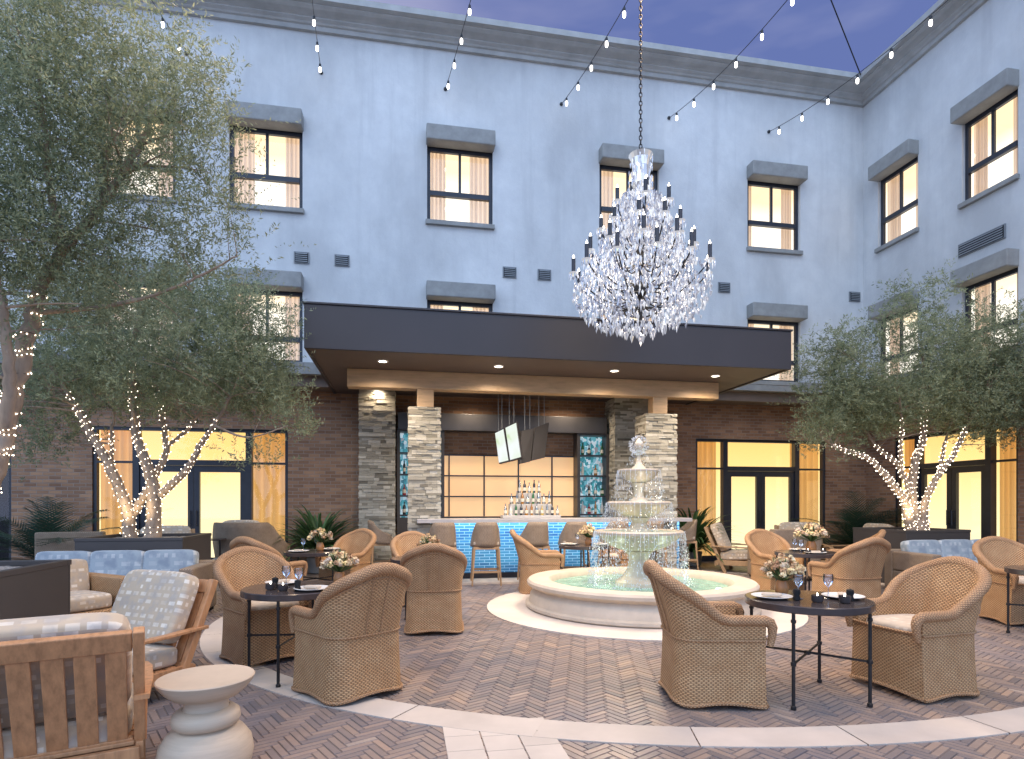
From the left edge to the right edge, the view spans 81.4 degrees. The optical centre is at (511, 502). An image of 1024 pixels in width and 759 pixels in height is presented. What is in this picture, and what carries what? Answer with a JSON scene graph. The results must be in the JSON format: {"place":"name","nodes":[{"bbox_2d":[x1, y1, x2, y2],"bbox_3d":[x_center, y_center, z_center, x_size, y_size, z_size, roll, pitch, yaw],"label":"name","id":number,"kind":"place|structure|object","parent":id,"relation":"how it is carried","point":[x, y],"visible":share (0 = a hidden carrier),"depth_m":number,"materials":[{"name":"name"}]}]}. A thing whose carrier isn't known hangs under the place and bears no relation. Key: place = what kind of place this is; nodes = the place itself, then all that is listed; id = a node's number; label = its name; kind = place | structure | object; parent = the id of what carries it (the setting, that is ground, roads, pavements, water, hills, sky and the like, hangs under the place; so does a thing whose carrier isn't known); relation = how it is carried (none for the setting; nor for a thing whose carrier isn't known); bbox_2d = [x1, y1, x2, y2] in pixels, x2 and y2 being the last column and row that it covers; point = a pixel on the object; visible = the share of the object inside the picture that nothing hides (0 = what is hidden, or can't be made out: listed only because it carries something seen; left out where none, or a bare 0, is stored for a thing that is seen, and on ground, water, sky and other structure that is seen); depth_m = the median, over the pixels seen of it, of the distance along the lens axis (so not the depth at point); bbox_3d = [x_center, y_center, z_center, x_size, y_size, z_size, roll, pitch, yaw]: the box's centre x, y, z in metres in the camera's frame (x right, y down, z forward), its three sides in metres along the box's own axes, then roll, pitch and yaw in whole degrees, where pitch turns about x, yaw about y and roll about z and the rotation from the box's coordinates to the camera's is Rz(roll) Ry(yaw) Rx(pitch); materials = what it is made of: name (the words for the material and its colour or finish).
{"place":"outdoors","nodes":[
{"label":"outdoors","id":0,"kind":"place"},
{"bbox_2d":[443,717,569,758],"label":"stone path","id":1,"kind":"structure","parent":0,"point":[463,744],"depth_m":3.16,"materials":[{"name":"beige stone"}]},
{"bbox_2d":[145,561,1023,758],"bbox_3d":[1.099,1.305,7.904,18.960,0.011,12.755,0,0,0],"label":"courtyard paving","id":2,"kind":"structure","parent":0,"point":[485,661],"depth_m":3.97,"materials":[{"name":"brick"}]},
{"bbox_2d":[0,559,71,619],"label":"planter box","id":3,"kind":"object","parent":2,"relation":"on","point":[34,588],"visible":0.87,"depth_m":4.11,"materials":[{"name":"grey metal"}]},
{"bbox_2d":[0,0,316,487],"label":"olive tree","id":4,"kind":"object","parent":3,"relation":"on","point":[50,269],"visible":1,"depth_m":3.91,"materials":[{"name":"green plant"}]},
{"bbox_2d":[0,293,47,493],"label":"fairy lights","id":5,"kind":"object","parent":4,"relation":"attached to","point":[18,388],"visible":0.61,"depth_m":3.91,"materials":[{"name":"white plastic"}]},
{"bbox_2d":[0,496,120,559],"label":"potted palm","id":6,"kind":"object","parent":2,"relation":"on","point":[43,525],"visible":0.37,"depth_m":9.44,"materials":[{"name":"plant"}]},
{"bbox_2d":[34,531,105,559],"bbox_3d":[-7.001,0.880,9.602,0.900,0.840,0.805,0,0,-20],"label":"wicker club chair","id":7,"kind":"object","parent":2,"relation":"on","point":[68,545],"visible":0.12,"depth_m":9.18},
{"bbox_2d":[0,612,153,758],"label":"teak lounge chair","id":8,"kind":"object","parent":2,"relation":"on","point":[69,689],"visible":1,"depth_m":2.55,"materials":[{"name":"brown wood"}]},
{"bbox_2d":[70,559,124,613],"bbox_3d":[-4.218,0.927,5.619,0.805,0.746,0.850,0,0,28],"label":"wicker club chair","id":9,"kind":"object","parent":2,"relation":"on","point":[91,592],"visible":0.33,"depth_m":5.73,"materials":[{"name":"beige fabric"}]},
{"bbox_2d":[35,549,215,611],"bbox_3d":[-4.531,0.927,6.712,2.000,0.746,0.855,0,0,-10],"label":"wicker sofa","id":10,"kind":"object","parent":2,"relation":"on","point":[125,562],"visible":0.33,"depth_m":6.87,"materials":[{"name":"blue fabric"}]},
{"bbox_2d":[74,533,211,559],"bbox_3d":[-4.730,0.866,7.746,1.202,0.869,1.112,0,0,-10],"label":"planter box","id":11,"kind":"object","parent":2,"relation":"on","point":[200,543],"visible":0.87,"depth_m":7.27,"materials":[{"name":"grey metal"}]},
{"bbox_2d":[0,225,324,537],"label":"olive tree","id":12,"kind":"object","parent":11,"relation":"in","point":[242,361],"visible":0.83,"depth_m":7.46,"materials":[{"name":"green plant"}]},
{"bbox_2d":[66,371,217,536],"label":"fairy lights","id":13,"kind":"object","parent":12,"relation":"attached to","point":[140,464],"visible":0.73,"depth_m":7.65,"materials":[{"name":"white metal"}]},
{"bbox_2d":[110,569,217,686],"bbox_3d":[-2.604,0.898,3.985,0.830,0.829,0.859,0,0,22],"label":"teak lounge chair","id":14,"kind":"object","parent":2,"relation":"on","point":[169,609],"visible":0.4,"depth_m":4.08,"materials":[{"name":"grey fabric"}]},
{"bbox_2d":[136,525,194,533],"bbox_3d":[-5.589,0.849,9.618,0.930,0.929,0.963,0,0,-30],"label":"oak lounge chair","id":15,"kind":"object","parent":2,"relation":"on","point":[177,529],"visible":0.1,"depth_m":9.89,"materials":[{"name":"grey fabric"}]},
{"bbox_2d":[154,664,254,758],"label":"stone side table","id":16,"kind":"object","parent":2,"relation":"on","point":[206,722],"visible":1,"depth_m":2.79,"materials":[{"name":"stone"}]},
{"bbox_2d":[212,520,289,561],"bbox_3d":[-4.348,0.778,9.695,1.270,0.995,0.770,0,0,-2],"label":"woven wing lounge","id":17,"kind":"object","parent":2,"relation":"on","point":[266,533],"visible":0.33,"depth_m":9.46,"materials":[{"name":"grey wicker"}]},
{"bbox_2d":[213,546,314,665],"bbox_3d":[-2.116,0.839,5.035,0.770,0.903,0.661,0,0,44],"label":"wicker armchair","id":18,"kind":"object","parent":2,"relation":"on","point":[236,570],"visible":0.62,"depth_m":4.84,"materials":[{"name":"brown wicker"}]},
{"bbox_2d":[229,536,307,579],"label":"wicker armchair","id":19,"kind":"object","parent":2,"relation":"on","point":[239,541],"visible":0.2,"depth_m":6.84,"materials":[{"name":"beige wicker"}]},
{"bbox_2d":[240,580,333,687],"bbox_3d":[-1.640,0.971,4.540,0.790,0.654,0.790,0,0,-45],"label":"round table","id":20,"kind":"object","parent":2,"relation":"on","point":[258,592],"visible":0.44,"depth_m":4.25,"materials":[{"name":"black metal"}]},
{"bbox_2d":[293,585,327,591],"bbox_3d":[-1.467,0.625,4.374,0.262,0.033,0.262,0,0,40],"label":"plate setting","id":21,"kind":"object","parent":20,"relation":"on","point":[308,588],"visible":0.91,"depth_m":4.35,"materials":[{"name":"white ceramic"}]},
{"bbox_2d":[319,548,358,581],"bbox_3d":[-1.349,0.499,4.682,0.341,0.285,0.367,0,0,16],"label":"flower vase","id":22,"kind":"object","parent":20,"relation":"on","point":[337,560],"visible":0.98,"depth_m":4.65,"materials":[{"name":"beige ceramic"}]},
{"bbox_2d":[283,549,345,580],"bbox_3d":[-2.620,0.971,7.920,0.790,0.654,0.790,0,0,-10],"label":"round table","id":23,"kind":"object","parent":2,"relation":"on","point":[312,553],"visible":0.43,"depth_m":7.66,"materials":[{"name":"black metal"}]},
{"bbox_2d":[306,527,332,550],"bbox_3d":[-2.566,0.480,7.954,0.417,0.324,0.388,0,0,-43],"label":"flower vase","id":24,"kind":"object","parent":23,"relation":"on","point":[321,536],"visible":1,"depth_m":7.89,"materials":[{"name":"beige plant"}]},
{"bbox_2d":[272,504,385,573],"bbox_3d":[-3.423,0.661,10.900,2.830,1.279,3.167,0,0,0],"label":"potted fern","id":25,"kind":"object","parent":2,"relation":"on","point":[304,530],"visible":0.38,"depth_m":10.76,"materials":[{"name":"green plant"}]},
{"bbox_2d":[315,528,376,580],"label":"wicker armchair","id":26,"kind":"object","parent":2,"relation":"on","point":[358,543],"visible":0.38,"depth_m":8.74,"materials":[{"name":"beige wicker"}]},
{"bbox_2d":[288,562,411,705],"bbox_3d":[-1.084,0.839,4.085,0.770,0.903,0.661,0,0,44],"label":"wicker armchair","id":27,"kind":"object","parent":2,"relation":"on","point":[346,628],"visible":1,"depth_m":3.86,"materials":[{"name":"brown wicker"}]},
{"bbox_2d":[358,389,395,562],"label":"stone column","id":28,"kind":"structure","parent":2,"relation":"on","point":[377,457],"depth_m":11.18,"materials":[{"name":"grey stone"}]},
{"bbox_2d":[367,520,392,564],"bbox_3d":[-2.239,0.805,10.246,0.484,0.993,0.490,0,0,-18],"label":"bar stool","id":29,"kind":"object","parent":2,"relation":"on","point":[383,539],"visible":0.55,"depth_m":10.03,"materials":[{"name":"beige fabric"}]},
{"bbox_2d":[390,556,406,619],"bbox_3d":[-1.020,0.971,6.920,0.790,0.654,0.790,0,0,-20],"label":"round table","id":30,"kind":"object","parent":2,"relation":"on","point":[397,559],"visible":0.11,"depth_m":6.63,"materials":[{"name":"black metal"}]},
{"bbox_2d":[416,533,441,545],"bbox_3d":[-0.959,0.497,6.952,0.312,0.291,0.368,0,0,21],"label":"flower vase","id":31,"kind":"object","parent":30,"relation":"on","point":[428,538],"visible":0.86,"depth_m":6.92,"materials":[{"name":"beige plant"}]},
{"bbox_2d":[390,531,425,605],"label":"wicker armchair","id":32,"kind":"object","parent":2,"relation":"on","point":[401,544],"visible":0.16,"depth_m":7.97,"materials":[{"name":"beige wicker"}]},
{"bbox_2d":[397,429,443,534],"bbox_3d":[-1.811,-0.060,11.797,0.920,2.720,0.300,0,0,-10],"label":"bottle shelf","id":33,"kind":"object","parent":2,"relation":"on","point":[402,454],"visible":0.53,"depth_m":11.72,"materials":[{"name":"teal glass"}]},
{"bbox_2d":[407,406,440,533],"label":"stone column","id":34,"kind":"structure","parent":2,"relation":"on","point":[424,464],"depth_m":9.70,"materials":[{"name":"beige stone"}]},
{"bbox_2d":[347,368,718,413],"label":"timber beam","id":35,"kind":"structure","parent":34,"relation":"on","point":[426,385],"depth_m":10.02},
{"bbox_2d":[400,543,466,633],"bbox_3d":[-0.788,0.839,6.038,0.661,0.903,0.770,0,0,-6],"label":"wicker armchair","id":36,"kind":"object","parent":2,"relation":"on","point":[433,590],"visible":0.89,"depth_m":5.80,"materials":[{"name":"brown wicker"}]},
{"bbox_2d":[429,522,456,548],"bbox_3d":[-1.100,0.805,9.321,0.490,0.993,0.484,0,0,-16],"label":"bar stool","id":37,"kind":"object","parent":2,"relation":"on","point":[445,533],"visible":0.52,"depth_m":9.12,"materials":[{"name":"beige fabric"}]},
{"bbox_2d":[470,522,501,585],"bbox_3d":[-0.416,0.805,9.446,0.490,0.993,0.484,0,0,-6],"label":"bar stool","id":38,"kind":"object","parent":2,"relation":"on","point":[485,536],"visible":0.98,"depth_m":9.25,"materials":[{"name":"beige fabric"}]},
{"bbox_2d":[0,0,1023,564],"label":"hotel building","id":39,"kind":"structure","parent":2,"relation":"on","point":[492,176],"depth_m":11.66,"materials":[{"name":"paint"}]},
{"bbox_2d":[88,259,174,359],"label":"window","id":40,"kind":"structure","parent":39,"relation":"in","point":[140,264],"depth_m":10.45,"materials":[{"name":"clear glass"}]},
{"bbox_2d":[88,87,176,203],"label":"window","id":41,"kind":"structure","parent":39,"relation":"in","point":[121,117],"depth_m":10.78,"materials":[{"name":"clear glass"}]},
{"bbox_2d":[224,100,303,213],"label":"window","id":42,"kind":"structure","parent":39,"relation":"in","point":[283,143],"depth_m":11.04,"materials":[{"name":"black glass"}]},
{"bbox_2d":[224,267,303,366],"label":"window","id":43,"kind":"structure","parent":39,"relation":"in","point":[291,279],"depth_m":10.99,"materials":[{"name":"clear glass"}]},
{"bbox_2d":[444,0,470,90],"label":"string light strand","id":44,"kind":"object","parent":39,"relation":"attached to","point":[461,43],"visible":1,"depth_m":9.87,"materials":[{"name":"white glass"}]},
{"bbox_2d":[426,123,495,229],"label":"window","id":45,"kind":"structure","parent":39,"relation":"in","point":[459,159],"depth_m":11.67,"materials":[{"name":"black glass"}]},
{"bbox_2d":[426,280,495,311],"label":"window","id":46,"kind":"structure","parent":39,"relation":"in","point":[439,294],"depth_m":11.33,"materials":[{"name":"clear glass"}]},
{"bbox_2d":[398,412,606,434],"bbox_3d":[-0.151,-1.585,12.085,4.250,0.330,0.330,0,0,-10],"label":"metal header","id":47,"kind":"object","parent":39,"relation":"attached to","point":[481,423],"visible":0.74,"depth_m":11.96},
{"bbox_2d":[444,454,572,517],"bbox_3d":[0.129,-0.330,12.333,4.318,1.288,0.062,0,0,-10],"label":"sectional window","id":48,"kind":"structure","parent":39,"relation":"attached to","point":[480,486],"depth_m":12.25,"materials":[{"name":"brown glass"}]},
{"bbox_2d":[302,301,792,404],"bbox_3d":[0.488,-2.440,10.565,7.480,0.640,3.550,0,0,-10],"label":"bar canopy","id":49,"kind":"object","parent":39,"relation":"attached to","point":[341,339],"visible":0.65,"depth_m":8.95,"materials":[{"name":"metal"}]},
{"bbox_2d":[495,394,510,463],"bbox_3d":[-0.170,-1.413,10.637,0.359,1.454,0.074,0,0,42],"label":"television","id":50,"kind":"object","parent":49,"relation":"hanging from","point":[502,446],"visible":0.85,"depth_m":10.61,"materials":[{"name":"metal"}]},
{"bbox_2d":[505,394,522,461],"bbox_3d":[0.036,-1.430,10.469,0.388,1.419,0.076,0,0,39],"label":"television","id":51,"kind":"object","parent":49,"relation":"hanging from","point":[514,441],"visible":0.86,"depth_m":10.44,"materials":[{"name":"metal"}]},
{"bbox_2d":[518,395,533,463],"bbox_3d":[0.246,-1.402,10.505,0.365,1.476,0.105,0,0,-38],"label":"television","id":52,"kind":"object","parent":49,"relation":"hanging from","point":[526,437],"visible":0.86,"depth_m":10.49,"materials":[{"name":"black plastic"}]},
{"bbox_2d":[531,395,548,460],"bbox_3d":[0.496,-1.437,10.684,0.426,1.407,0.090,0,0,-37],"label":"television","id":53,"kind":"object","parent":49,"relation":"hanging from","point":[539,442],"visible":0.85,"depth_m":10.66,"materials":[{"name":"black plastic"}]},
{"bbox_2d":[560,0,627,105],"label":"string light strand","id":54,"kind":"object","parent":39,"relation":"attached to","point":[606,46],"visible":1,"depth_m":9.96,"materials":[{"name":"white glass"}]},
{"bbox_2d":[599,292,661,320],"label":"window","id":55,"kind":"structure","parent":39,"relation":"in","point":[659,309],"depth_m":11.98,"materials":[{"name":"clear glass"}]},
{"bbox_2d":[598,143,663,242],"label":"window","id":56,"kind":"structure","parent":39,"relation":"in","point":[614,161],"depth_m":12.13,"materials":[{"name":"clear glass"}]},
{"bbox_2d":[667,0,793,120],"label":"string light strand","id":57,"kind":"object","parent":39,"relation":"attached to","point":[735,59],"visible":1,"depth_m":9.80,"materials":[{"name":"white metal"}]},
{"bbox_2d":[746,160,807,255],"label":"window","id":58,"kind":"structure","parent":39,"relation":"in","point":[772,186],"depth_m":12.88,"materials":[{"name":"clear glass"}]},
{"bbox_2d":[747,302,807,385],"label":"window","id":59,"kind":"structure","parent":39,"relation":"in","point":[759,314],"depth_m":12.63,"materials":[{"name":"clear glass"}]},
{"bbox_2d":[830,0,860,74],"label":"support cable","id":60,"kind":"object","parent":39,"relation":"attached to","point":[845,37],"visible":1,"depth_m":11.99,"materials":[{"name":"black metal"}]},
{"bbox_2d":[568,0,715,345],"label":"chandelier","id":61,"kind":"object","parent":60,"relation":"hanging from","point":[656,217],"visible":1,"depth_m":7.20,"materials":[{"name":"clear glass"}]},
{"bbox_2d":[767,0,947,133],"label":"string light strand","id":62,"kind":"object","parent":39,"relation":"attached to","point":[891,56],"visible":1,"depth_m":10.18,"materials":[{"name":"black metal"}]},
{"bbox_2d":[868,130,997,252],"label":"window","id":63,"kind":"structure","parent":39,"relation":"in","point":[897,171],"depth_m":12.40,"materials":[{"name":"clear glass"}]},
{"bbox_2d":[868,287,997,381],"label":"window","id":64,"kind":"structure","parent":39,"relation":"in","point":[878,305],"depth_m":12.46,"materials":[{"name":"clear glass"}]},
{"bbox_2d":[950,248,1018,360],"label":"window","id":65,"kind":"structure","parent":39,"relation":"in","point":[999,269],"depth_m":10.41,"materials":[{"name":"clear glass"}]},
{"bbox_2d":[950,68,1019,209],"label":"window","id":66,"kind":"structure","parent":39,"relation":"in","point":[992,108],"depth_m":10.54,"materials":[{"name":"black glass"}]},
{"bbox_2d":[517,522,549,579],"bbox_3d":[0.364,0.805,9.589,0.490,0.993,0.484,0,0,-13],"label":"bar stool","id":67,"kind":"object","parent":2,"relation":"on","point":[535,534],"visible":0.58,"depth_m":9.39,"materials":[{"name":"beige fabric"}]},
{"bbox_2d":[510,529,564,593],"bbox_3d":[0.348,0.839,8.619,0.770,0.903,0.661,0,0,-2],"label":"wicker armchair","id":68,"kind":"object","parent":2,"relation":"on","point":[532,559],"visible":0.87,"depth_m":8.35,"materials":[{"name":"beige wicker"}]},
{"bbox_2d":[417,517,691,584],"bbox_3d":[0.780,0.795,10.110,4.730,1.050,0.870,0,0,-10],"label":"bar counter","id":69,"kind":"object","parent":2,"relation":"on","point":[464,527],"visible":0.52,"depth_m":10.04,"materials":[{"name":"blue tile"}]},
{"bbox_2d":[500,493,560,517],"bbox_3d":[0.316,0.053,10.173,1.000,0.430,0.280,0,0,-10],"label":"bottle riser","id":70,"kind":"object","parent":69,"relation":"on","point":[538,508],"visible":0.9,"depth_m":10.13,"materials":[{"name":"white"}]},
{"bbox_2d":[558,522,589,567],"bbox_3d":[1.015,0.805,9.708,0.490,0.993,0.484,0,0,-5],"label":"bar stool","id":71,"kind":"object","parent":2,"relation":"on","point":[570,530],"visible":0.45,"depth_m":9.50,"materials":[{"name":"beige fabric"}]},
{"bbox_2d":[573,433,608,517],"bbox_3d":[1.652,-0.060,12.430,0.680,2.720,0.300,0,0,-10],"label":"bottle shelf","id":72,"kind":"object","parent":2,"relation":"on","point":[582,482],"visible":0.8,"depth_m":12.51,"materials":[{"name":"teal glass"}]},
{"bbox_2d":[597,521,628,566],"bbox_3d":[1.697,0.805,9.832,0.490,0.993,0.484,0,0,-12],"label":"bar stool","id":73,"kind":"object","parent":2,"relation":"on","point":[615,526],"visible":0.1,"depth_m":9.62,"materials":[{"name":"beige fabric"}]},
{"bbox_2d":[598,548,628,566],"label":"wicker armchair","id":74,"kind":"object","parent":2,"relation":"on","point":[621,558],"visible":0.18,"depth_m":9.28,"materials":[{"name":"beige wicker"}]},
{"bbox_2d":[604,398,647,516],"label":"stone column","id":75,"kind":"structure","parent":2,"relation":"on","point":[620,414],"depth_m":12.07,"materials":[{"name":"grey stone"}]},
{"bbox_2d":[635,413,677,567],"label":"stone column","id":76,"kind":"structure","parent":2,"relation":"on","point":[658,432],"depth_m":10.45,"materials":[{"name":"beige stone"}]},
{"bbox_2d":[647,521,667,567],"bbox_3d":[2.304,0.805,9.943,0.490,0.993,0.484,0,0,-10],"label":"bar stool","id":77,"kind":"object","parent":2,"relation":"on","point":[655,523],"visible":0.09,"depth_m":9.75,"materials":[{"name":"beige fabric"}]},
{"bbox_2d":[679,519,698,569],"bbox_3d":[3.131,0.805,10.901,0.484,0.993,0.490,0,0,-4],"label":"bar stool","id":78,"kind":"object","parent":2,"relation":"on","point":[689,528],"visible":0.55,"depth_m":10.71,"materials":[{"name":"beige fabric"}]},
{"bbox_2d":[643,560,777,708],"bbox_3d":[1.278,0.839,4.000,0.770,0.903,0.661,0,0,0],"label":"wicker armchair","id":79,"kind":"object","parent":2,"relation":"on","point":[713,653],"visible":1,"depth_m":3.73,"materials":[{"name":"brown wicker"}]},
{"bbox_2d":[677,506,744,566],"bbox_3d":[3.676,0.660,12.232,2.796,1.279,3.000,0,0,0],"label":"potted fern","id":80,"kind":"object","parent":2,"relation":"on","point":[702,539],"visible":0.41,"depth_m":11.88,"materials":[{"name":"green plant"}]},
{"bbox_2d":[704,522,747,572],"bbox_3d":[4.211,0.849,11.287,0.963,0.929,0.930,0,0,28],"label":"oak lounge chair","id":81,"kind":"object","parent":2,"relation":"on","point":[721,544],"visible":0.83,"depth_m":11.05,"materials":[{"name":"beige fabric"}]},
{"bbox_2d":[744,529,807,590],"bbox_3d":[3.716,0.839,8.441,0.661,0.903,0.770,0,0,-12],"label":"wicker armchair","id":82,"kind":"object","parent":2,"relation":"on","point":[763,545],"visible":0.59,"depth_m":8.48,"materials":[{"name":"beige wicker"}]},
{"bbox_2d":[747,529,820,579],"bbox_3d":[4.620,0.870,10.152,0.850,0.860,0.805,0,0,-10],"label":"wicker club chair","id":83,"kind":"object","parent":2,"relation":"on","point":[787,535],"visible":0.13,"depth_m":9.76,"materials":[{"name":"beige wicker"}]},
{"bbox_2d":[774,522,833,561],"bbox_3d":[5.570,0.849,11.425,0.930,0.929,0.963,0,0,15],"label":"oak lounge chair","id":84,"kind":"object","parent":2,"relation":"on","point":[788,525],"visible":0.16,"depth_m":11.68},
{"bbox_2d":[774,550,836,590],"bbox_3d":[3.840,0.971,7.740,0.790,0.654,0.790,0,0,-15],"label":"round table","id":85,"kind":"object","parent":2,"relation":"on","point":[804,555],"visible":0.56,"depth_m":7.51,"materials":[{"name":"black metal"}]},
{"bbox_2d":[793,521,830,550],"bbox_3d":[3.897,0.440,7.742,0.522,0.405,0.484,0,0,-12],"label":"flower vase","id":86,"kind":"object","parent":85,"relation":"on","point":[811,532],"visible":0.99,"depth_m":7.71,"materials":[{"name":"beige plant"}]},
{"bbox_2d":[744,590,875,710],"bbox_3d":[1.990,0.971,4.010,0.790,0.654,0.790,0,0,-6],"label":"round table","id":87,"kind":"object","parent":2,"relation":"on","point":[806,605],"visible":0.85,"depth_m":3.77,"materials":[{"name":"black metal"}]},
{"bbox_2d":[751,592,792,599],"bbox_3d":[1.750,0.625,4.010,0.262,0.033,0.262,0,0,40],"label":"plate setting","id":88,"kind":"object","parent":87,"relation":"on","point":[772,596],"visible":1,"depth_m":3.99,"materials":[{"name":"white ceramic"}]},
{"bbox_2d":[759,552,805,593],"bbox_3d":[1.895,0.497,4.159,0.312,0.291,0.368,0,0,-10],"label":"flower vase","id":89,"kind":"object","parent":87,"relation":"on","point":[783,570],"visible":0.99,"depth_m":4.13,"materials":[{"name":"beige ceramic"}]},
{"bbox_2d":[821,592,864,599],"bbox_3d":[2.230,0.625,4.010,0.262,0.033,0.262,0,0,-40],"label":"plate setting","id":90,"kind":"object","parent":87,"relation":"on","point":[833,595],"visible":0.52,"depth_m":4.02,"materials":[{"name":"white ceramic"}]},
{"bbox_2d":[807,537,890,597],"bbox_3d":[3.985,0.839,6.999,0.661,0.903,0.770,0,0,-14],"label":"wicker armchair","id":91,"kind":"object","parent":2,"relation":"on","point":[857,567],"visible":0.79,"depth_m":6.76,"materials":[{"name":"beige wicker"}]},
{"bbox_2d":[823,523,893,550],"bbox_3d":[6.428,0.849,10.907,0.963,0.929,0.930,0,0,-5],"label":"oak lounge chair","id":92,"kind":"object","parent":2,"relation":"on","point":[873,525],"visible":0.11,"depth_m":11.04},
{"bbox_2d":[790,491,929,544],"bbox_3d":[7.348,0.512,12.645,2.802,1.575,2.994,0,0,26],"label":"potted palm","id":93,"kind":"object","parent":2,"relation":"on","point":[859,520],"visible":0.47,"depth_m":12.63,"materials":[{"name":"plant"}]},
{"bbox_2d":[853,527,970,582],"bbox_3d":[6.543,0.866,9.807,1.182,0.869,1.112,0,0,-10],"label":"planter box","id":94,"kind":"object","parent":2,"relation":"on","point":[895,537],"visible":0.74,"depth_m":9.34,"materials":[{"name":"grey metal"}]},
{"bbox_2d":[767,255,1023,529],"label":"olive tree","id":95,"kind":"object","parent":94,"relation":"in","point":[900,392],"visible":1,"depth_m":9.54,"materials":[{"name":"green plant"}]},
{"bbox_2d":[835,418,962,529],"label":"fairy lights","id":96,"kind":"object","parent":95,"relation":"attached to","point":[911,472],"visible":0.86,"depth_m":9.72,"materials":[{"name":"white metal"}]},
{"bbox_2d":[845,556,991,702],"bbox_3d":[2.871,0.839,4.186,0.770,0.903,0.661,0,0,-16],"label":"wicker armchair","id":97,"kind":"object","parent":2,"relation":"on","point":[924,617],"visible":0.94,"depth_m":3.99,"materials":[{"name":"brown wicker"}]},
{"bbox_2d":[884,539,978,585],"bbox_3d":[6.667,0.927,8.739,2.000,0.746,0.855,0,0,-10],"label":"wicker sofa","id":98,"kind":"object","parent":2,"relation":"on","point":[909,554],"visible":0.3,"depth_m":8.80,"materials":[{"name":"blue fabric"}]},
{"bbox_2d":[972,536,1023,624],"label":"wicker armchair","id":99,"kind":"object","parent":2,"relation":"on","point":[995,555],"visible":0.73,"depth_m":6.54,"materials":[{"name":"brown wicker"}]},
{"bbox_2d":[1004,565,1023,632],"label":"round table","id":100,"kind":"object","parent":2,"relation":"on","point":[1015,569],"visible":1,"depth_m":5.91,"materials":[{"name":"black metal"}]},
{"bbox_2d":[200,569,1023,748],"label":"stone ring path","id":101,"kind":"structure","parent":0,"point":[1011,721],"depth_m":3.41,"materials":[{"name":"beige stone"}]},
{"bbox_2d":[487,591,807,641],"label":"stone apron path","id":102,"kind":"structure","parent":0,"point":[513,608],"depth_m":6.33,"materials":[{"name":"beige stone"}]},
{"bbox_2d":[558,543,610,568],"bbox_3d":[1.100,0.971,9.020,0.790,0.654,0.790,0,0,-30],"label":"round table","id":103,"kind":"object","parent":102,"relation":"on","point":[580,546],"visible":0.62,"depth_m":8.80,"materials":[{"name":"black metal"}]},
{"bbox_2d":[577,523,595,544],"bbox_3d":[1.152,0.477,9.030,0.418,0.330,0.355,0,0,-38],"label":"flower vase","id":104,"kind":"object","parent":103,"relation":"on","point":[586,531],"visible":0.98,"depth_m":8.99,"materials":[{"name":"beige plant"}]},
{"bbox_2d":[526,435,761,628],"bbox_3d":[1.587,0.223,7.447,2.835,2.129,2.835,0,0,0],"label":"fountain","id":105,"kind":"object","parent":102,"relation":"on","point":[613,596],"visible":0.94,"depth_m":7.09,"materials":[{"name":"stone"}]},
{"bbox_2d":[367,0,937,72],"label":"sky","id":106,"kind":"structure","parent":0,"point":[806,32],"materials":[{"name":"blue"}]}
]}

